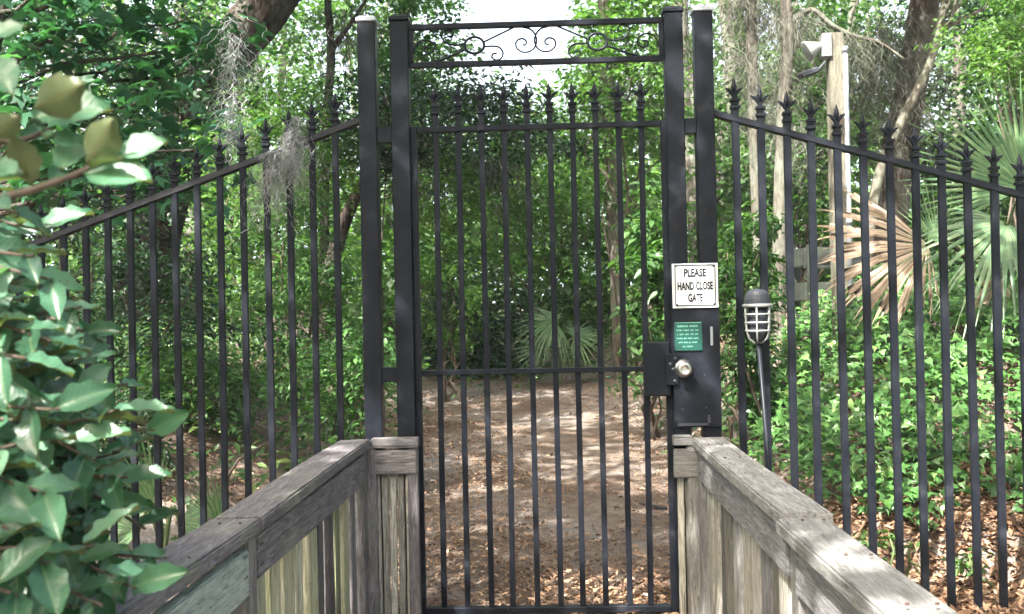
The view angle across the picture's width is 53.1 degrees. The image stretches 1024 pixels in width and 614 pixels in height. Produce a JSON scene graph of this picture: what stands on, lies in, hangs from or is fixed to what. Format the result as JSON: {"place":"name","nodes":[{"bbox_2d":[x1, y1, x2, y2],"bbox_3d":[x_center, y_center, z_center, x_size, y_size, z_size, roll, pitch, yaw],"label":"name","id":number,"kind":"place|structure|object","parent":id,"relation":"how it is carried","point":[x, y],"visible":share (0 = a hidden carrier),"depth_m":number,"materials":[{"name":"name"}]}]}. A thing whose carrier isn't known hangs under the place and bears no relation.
{"place":"outdoors","nodes":[
{"label":"outdoors","id":0,"kind":"place"},
{"bbox_2d":[6,0,1023,302],"label":"sky","id":1,"kind":"structure","parent":0,"point":[486,10],"materials":[{"name":"white"}]},
{"bbox_2d":[55,281,1023,613],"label":"ground","id":2,"kind":"structure","parent":0,"point":[591,451],"depth_m":7.71,"materials":[{"name":"soil"}]},
{"bbox_2d":[0,19,190,613],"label":"silverberry shrub","id":3,"kind":"object","parent":2,"relation":"on","point":[59,516],"visible":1,"depth_m":1.51,"materials":[{"name":"green plant"}]},
{"bbox_2d":[0,0,276,247],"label":"sweetgum tree","id":4,"kind":"object","parent":2,"relation":"on","point":[132,23],"visible":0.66,"depth_m":7.77,"materials":[{"name":"green plant"}]},
{"bbox_2d":[28,213,255,394],"bbox_3d":[-3.327,-0.030,9.125,1.908,1.793,2.368,-1,-1,-31],"label":"leafy shrub","id":5,"kind":"object","parent":2,"relation":"on","point":[121,254],"visible":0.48,"depth_m":9.10,"materials":[{"name":"green plant"}]},
{"bbox_2d":[0,0,287,336],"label":"understory tree","id":6,"kind":"object","parent":2,"relation":"on","point":[178,110],"visible":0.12,"depth_m":13.99,"materials":[{"name":"green plant"}]},
{"bbox_2d":[98,386,198,489],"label":"leafy shrub","id":7,"kind":"object","parent":2,"relation":"on","point":[171,463],"visible":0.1,"depth_m":6.80,"materials":[{"name":"green plant"}]},
{"bbox_2d":[108,432,210,556],"bbox_3d":[-2.057,1.084,5.886,0.889,0.790,0.357,-1,0,2],"label":"palmetto","id":8,"kind":"object","parent":2,"relation":"on","point":[146,491],"visible":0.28,"depth_m":5.94,"materials":[{"name":"green plant"}]},
{"bbox_2d":[82,320,275,441],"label":"leafy shrub","id":9,"kind":"object","parent":2,"relation":"on","point":[237,384],"visible":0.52,"depth_m":8.01,"materials":[{"name":"green plant"}]},
{"bbox_2d":[16,93,358,608],"bbox_3d":[-1.780,0.323,5.063,2.128,2.720,0.044,-1,0,2],"label":"iron fence","id":10,"kind":"object","parent":2,"relation":"on","point":[131,206],"visible":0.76,"depth_m":5.04,"materials":[{"name":"black metal"}]},
{"bbox_2d":[238,116,335,242],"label":"spanish moss","id":11,"kind":"object","parent":10,"relation":"hanging from","point":[281,166],"visible":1,"depth_m":5.00,"materials":[{"name":"grey plant"}]},
{"bbox_2d":[102,0,299,335],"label":"leaning oak","id":12,"kind":"object","parent":2,"relation":"on","point":[273,15],"visible":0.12,"depth_m":15.37,"materials":[{"name":"green plant"}]},
{"bbox_2d":[174,470,231,540],"bbox_3d":[-1.605,1.216,5.683,0.683,0.610,0.256,-1,0,2],"label":"palmetto","id":13,"kind":"object","parent":2,"relation":"on","point":[214,505],"visible":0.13,"depth_m":5.74,"materials":[{"name":"green plant"}]},
{"bbox_2d":[191,440,268,506],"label":"fallen branch","id":14,"kind":"object","parent":2,"relation":"on","point":[194,465],"visible":0.23,"depth_m":6.74,"materials":[{"name":"wood"}]},
{"bbox_2d":[145,0,387,318],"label":"understory tree","id":15,"kind":"object","parent":2,"relation":"on","point":[287,44],"visible":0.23,"depth_m":20.96,"materials":[{"name":"green plant"}]},
{"bbox_2d":[170,65,382,367],"bbox_3d":[-2.882,-1.089,12.595,2.721,3.767,2.601,-1,0,2],"label":"leafy shrub","id":16,"kind":"object","parent":2,"relation":"on","point":[274,119],"visible":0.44,"depth_m":12.43,"materials":[{"name":"green plant"}]},
{"bbox_2d":[202,178,362,405],"bbox_3d":[-2.243,-0.140,10.632,1.842,2.410,2.346,-1,0,2],"label":"leafy shrub","id":17,"kind":"object","parent":2,"relation":"on","point":[283,301],"visible":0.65,"depth_m":10.38,"materials":[{"name":"green plant"}]},
{"bbox_2d":[256,305,429,444],"bbox_3d":[-1.291,0.740,7.710,1.367,1.502,1.380,-1,0,2],"label":"leafy shrub","id":18,"kind":"object","parent":2,"relation":"on","point":[358,415],"visible":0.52,"depth_m":7.48,"materials":[{"name":"green plant"}]},
{"bbox_2d":[279,0,419,276],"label":"slender oak","id":19,"kind":"object","parent":2,"relation":"on","point":[332,45],"visible":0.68,"depth_m":16.09,"materials":[{"name":"green plant"}]},
{"bbox_2d":[342,0,487,338],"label":"understory tree","id":20,"kind":"object","parent":2,"relation":"on","point":[413,6],"visible":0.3,"depth_m":17.67,"materials":[{"name":"green plant"}]},
{"bbox_2d":[392,139,496,402],"bbox_3d":[-0.860,-0.460,13.141,1.377,3.454,2.170,-1,0,2],"label":"leafy shrub","id":21,"kind":"object","parent":2,"relation":"on","point":[446,273],"visible":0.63,"depth_m":13.03,"materials":[{"name":"green plant"}]},
{"bbox_2d":[277,51,612,365],"bbox_3d":[-0.895,-1.091,14.159,4.939,4.449,6.447,-1,0,2],"label":"overhanging tree","id":22,"kind":"object","parent":2,"relation":"on","point":[469,102],"visible":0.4,"depth_m":13.67,"materials":[{"name":"green plant"}]},
{"bbox_2d":[51,277,885,567],"bbox_3d":[-2.986,0.541,11.862,13.385,2.099,12.648,-1,0,2],"label":"ground cover","id":23,"kind":"object","parent":2,"relation":"on","point":[256,485],"visible":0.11,"depth_m":9.34,"materials":[{"name":"green plant"}]},
{"bbox_2d":[383,248,567,380],"bbox_3d":[-0.412,0.204,16.210,2.834,2.352,3.047,-2,-1,42],"label":"dark thicket","id":24,"kind":"object","parent":2,"relation":"on","point":[494,335],"visible":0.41,"depth_m":15.74,"materials":[{"name":"green plant"}]},
{"bbox_2d":[0,0,1023,366],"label":"woods","id":25,"kind":"object","parent":2,"relation":"on","point":[654,172],"visible":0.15,"depth_m":21.03,"materials":[{"name":"green plant"}]},
{"bbox_2d":[454,79,607,357],"bbox_3d":[0.467,-1.542,18.482,3.157,5.063,3.806,-1,0,2],"label":"leafy shrub","id":26,"kind":"object","parent":2,"relation":"on","point":[559,210],"visible":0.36,"depth_m":18.15,"materials":[{"name":"green plant"}]},
{"bbox_2d":[355,5,721,613],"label":"iron gateway","id":27,"kind":"object","parent":2,"relation":"on","point":[696,396],"visible":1,"depth_m":4.98,"materials":[{"name":"black paint"}]},
{"bbox_2d":[410,80,678,613],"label":"iron gate","id":28,"kind":"structure","parent":27,"relation":"attached to","point":[657,368],"depth_m":4.98,"materials":[{"name":"black metal"}]},
{"bbox_2d":[674,322,702,350],"bbox_3d":[0.845,0.141,4.902,0.133,0.138,0.007,-1,0,2],"label":"notice plaque","id":29,"kind":"object","parent":27,"relation":"attached to","point":[687,336],"visible":1,"depth_m":4.90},
{"bbox_2d":[672,263,718,307],"bbox_3d":[0.876,-0.102,4.897,0.218,0.213,0.011,-1,0,2],"label":"gate sign","id":30,"kind":"object","parent":27,"relation":"attached to","point":[694,285],"visible":1,"depth_m":4.90,"materials":[{"name":"white metal"}]},
{"bbox_2d":[511,306,609,386],"bbox_3d":[0.659,0.546,14.290,1.488,1.132,0.983,-1,-1,-22],"label":"fan palm","id":31,"kind":"object","parent":2,"relation":"on","point":[544,338],"visible":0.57,"depth_m":14.25,"materials":[{"name":"green plant"}]},
{"bbox_2d":[128,287,1023,613],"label":"leaf litter","id":32,"kind":"object","parent":2,"relation":"on","point":[964,601],"visible":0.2,"depth_m":5.96,"materials":[{"name":"brown plant"}]},
{"bbox_2d":[540,220,630,358],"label":"leafy shrub","id":33,"kind":"object","parent":2,"relation":"on","point":[605,279],"visible":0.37,"depth_m":18.05,"materials":[{"name":"green plant"}]},
{"bbox_2d":[544,0,693,378],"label":"understory tree","id":34,"kind":"object","parent":2,"relation":"on","point":[625,7],"visible":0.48,"depth_m":13.31,"materials":[{"name":"green plant"}]},
{"bbox_2d":[523,0,729,378],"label":"pale oak","id":35,"kind":"object","parent":2,"relation":"on","point":[611,219],"visible":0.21,"depth_m":14.47,"materials":[{"name":"green plant"}]},
{"bbox_2d":[606,178,689,440],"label":"leafy shrub","id":36,"kind":"object","parent":2,"relation":"on","point":[633,271],"visible":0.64,"depth_m":9.87,"materials":[{"name":"green plant"}]},
{"bbox_2d":[636,501,667,509],"bbox_3d":[1.252,1.387,7.307,0.747,0.076,0.402,-1,0,-6],"label":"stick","id":37,"kind":"object","parent":2,"relation":"on","point":[659,506],"visible":0.2,"depth_m":7.13,"materials":[{"name":"wood"}]},
{"bbox_2d":[717,199,797,450],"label":"leafy shrub","id":38,"kind":"object","parent":2,"relation":"on","point":[751,267],"visible":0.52,"depth_m":8.20,"materials":[{"name":"green plant"}]},
{"bbox_2d":[652,0,862,280],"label":"mossy oak","id":39,"kind":"object","parent":2,"relation":"on","point":[751,23],"visible":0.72,"depth_m":11.38,"materials":[{"name":"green plant"}]},
{"bbox_2d":[742,289,772,471],"bbox_3d":[1.179,0.880,4.788,0.166,1.932,0.142,-2,-1,38],"label":"torch","id":40,"kind":"object","parent":2,"relation":"on","point":[757,322],"visible":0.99,"depth_m":4.78,"materials":[{"name":"grey paint"}]},
{"bbox_2d":[685,0,903,282],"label":"understory tree","id":41,"kind":"object","parent":2,"relation":"on","point":[798,197],"visible":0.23,"depth_m":17.10,"materials":[{"name":"green plant"}]},
{"bbox_2d":[724,0,904,342],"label":"draped oak","id":42,"kind":"object","parent":2,"relation":"on","point":[789,39],"visible":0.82,"depth_m":10.47,"materials":[{"name":"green plant"}]},
{"bbox_2d":[797,32,854,367],"bbox_3d":[2.596,-0.800,8.484,0.400,2.945,0.183,-1,0,-4],"label":"floodlight post","id":43,"kind":"object","parent":2,"relation":"on","point":[830,48],"visible":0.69,"depth_m":8.46,"materials":[{"name":"brown wood"}]},
{"bbox_2d":[794,244,861,341],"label":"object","id":44,"kind":"object","parent":2,"relation":"on","point":[801,261],"visible":0.21,"depth_m":9.52,"materials":[{"name":"grey wood"}]},
{"bbox_2d":[715,78,1023,610],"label":"iron fence","id":45,"kind":"object","parent":2,"relation":"on","point":[888,159],"visible":0.99,"depth_m":4.93,"materials":[{"name":"black metal"}]},
{"bbox_2d":[851,530,888,548],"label":"seedling","id":46,"kind":"object","parent":2,"relation":"on","point":[862,541],"visible":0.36,"depth_m":5.03,"materials":[{"name":"green plant"}]},
{"bbox_2d":[721,251,1023,531],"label":"ivy","id":47,"kind":"object","parent":2,"relation":"on","point":[883,432],"visible":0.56,"depth_m":7.00,"materials":[{"name":"green plant"}]},
{"bbox_2d":[792,0,977,294],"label":"dark pine","id":48,"kind":"object","parent":2,"relation":"on","point":[920,22],"visible":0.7,"depth_m":13.15,"materials":[{"name":"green plant"}]},
{"bbox_2d":[878,529,920,576],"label":"seedling","id":49,"kind":"object","parent":2,"relation":"on","point":[891,536],"visible":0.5,"depth_m":5.04,"materials":[{"name":"green plant"}]},
{"bbox_2d":[817,72,1023,355],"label":"fan palm","id":50,"kind":"object","parent":2,"relation":"on","point":[1008,248],"visible":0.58,"depth_m":7.74,"materials":[{"name":"green plant"}]},
{"bbox_2d":[854,0,992,271],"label":"bent sapling","id":51,"kind":"object","parent":2,"relation":"on","point":[900,124],"visible":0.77,"depth_m":12.02,"materials":[{"name":"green plant"}]},
{"bbox_2d":[848,0,1023,279],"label":"understory tree","id":52,"kind":"object","parent":2,"relation":"on","point":[970,7],"visible":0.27,"depth_m":17.24,"materials":[{"name":"green plant"}]},
{"bbox_2d":[939,547,995,592],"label":"seedling","id":53,"kind":"object","parent":2,"relation":"on","point":[961,566],"visible":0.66,"depth_m":5.18,"materials":[{"name":"green plant"}]},
{"bbox_2d":[913,0,1023,270],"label":"tree foliage","id":54,"kind":"object","parent":2,"relation":"on","point":[1004,46],"visible":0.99,"depth_m":10.44,"materials":[{"name":"green plant"}]},
{"bbox_3d":[-3.673,-2.848,7.645,6.537,8.063,4.992,-1,0,2],"label":"live oak","id":55,"kind":"object","parent":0,"visible":0},
{"bbox_2d":[186,15,285,194],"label":"spanish moss","id":56,"kind":"object","parent":55,"relation":"hanging from","point":[232,92],"visible":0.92,"depth_m":6.67,"materials":[{"name":"grey plant"}]},
{"bbox_3d":[2.889,-2.225,4.188,6.999,9.936,4.475,-1,0,2],"label":"live oak","id":57,"kind":"object","parent":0,"visible":0},
{"bbox_2d":[643,0,718,91],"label":"spanish moss","id":58,"kind":"object","parent":57,"relation":"hanging from","point":[686,9],"visible":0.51,"depth_m":6.17,"materials":[{"name":"grey plant"}]},
{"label":"boardwalk","id":59,"kind":"structure","parent":0,"visible":0},
{"bbox_2d":[71,436,421,613],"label":"wooden railing","id":60,"kind":"object","parent":59,"relation":"on","point":[304,537],"visible":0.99,"depth_m":3.87,"materials":[{"name":"grey wood"}]},
{"bbox_2d":[672,434,957,613],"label":"wooden railing","id":61,"kind":"object","parent":59,"relation":"on","point":[760,539],"visible":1,"depth_m":3.46,"materials":[{"name":"grey wood"}]}
]}

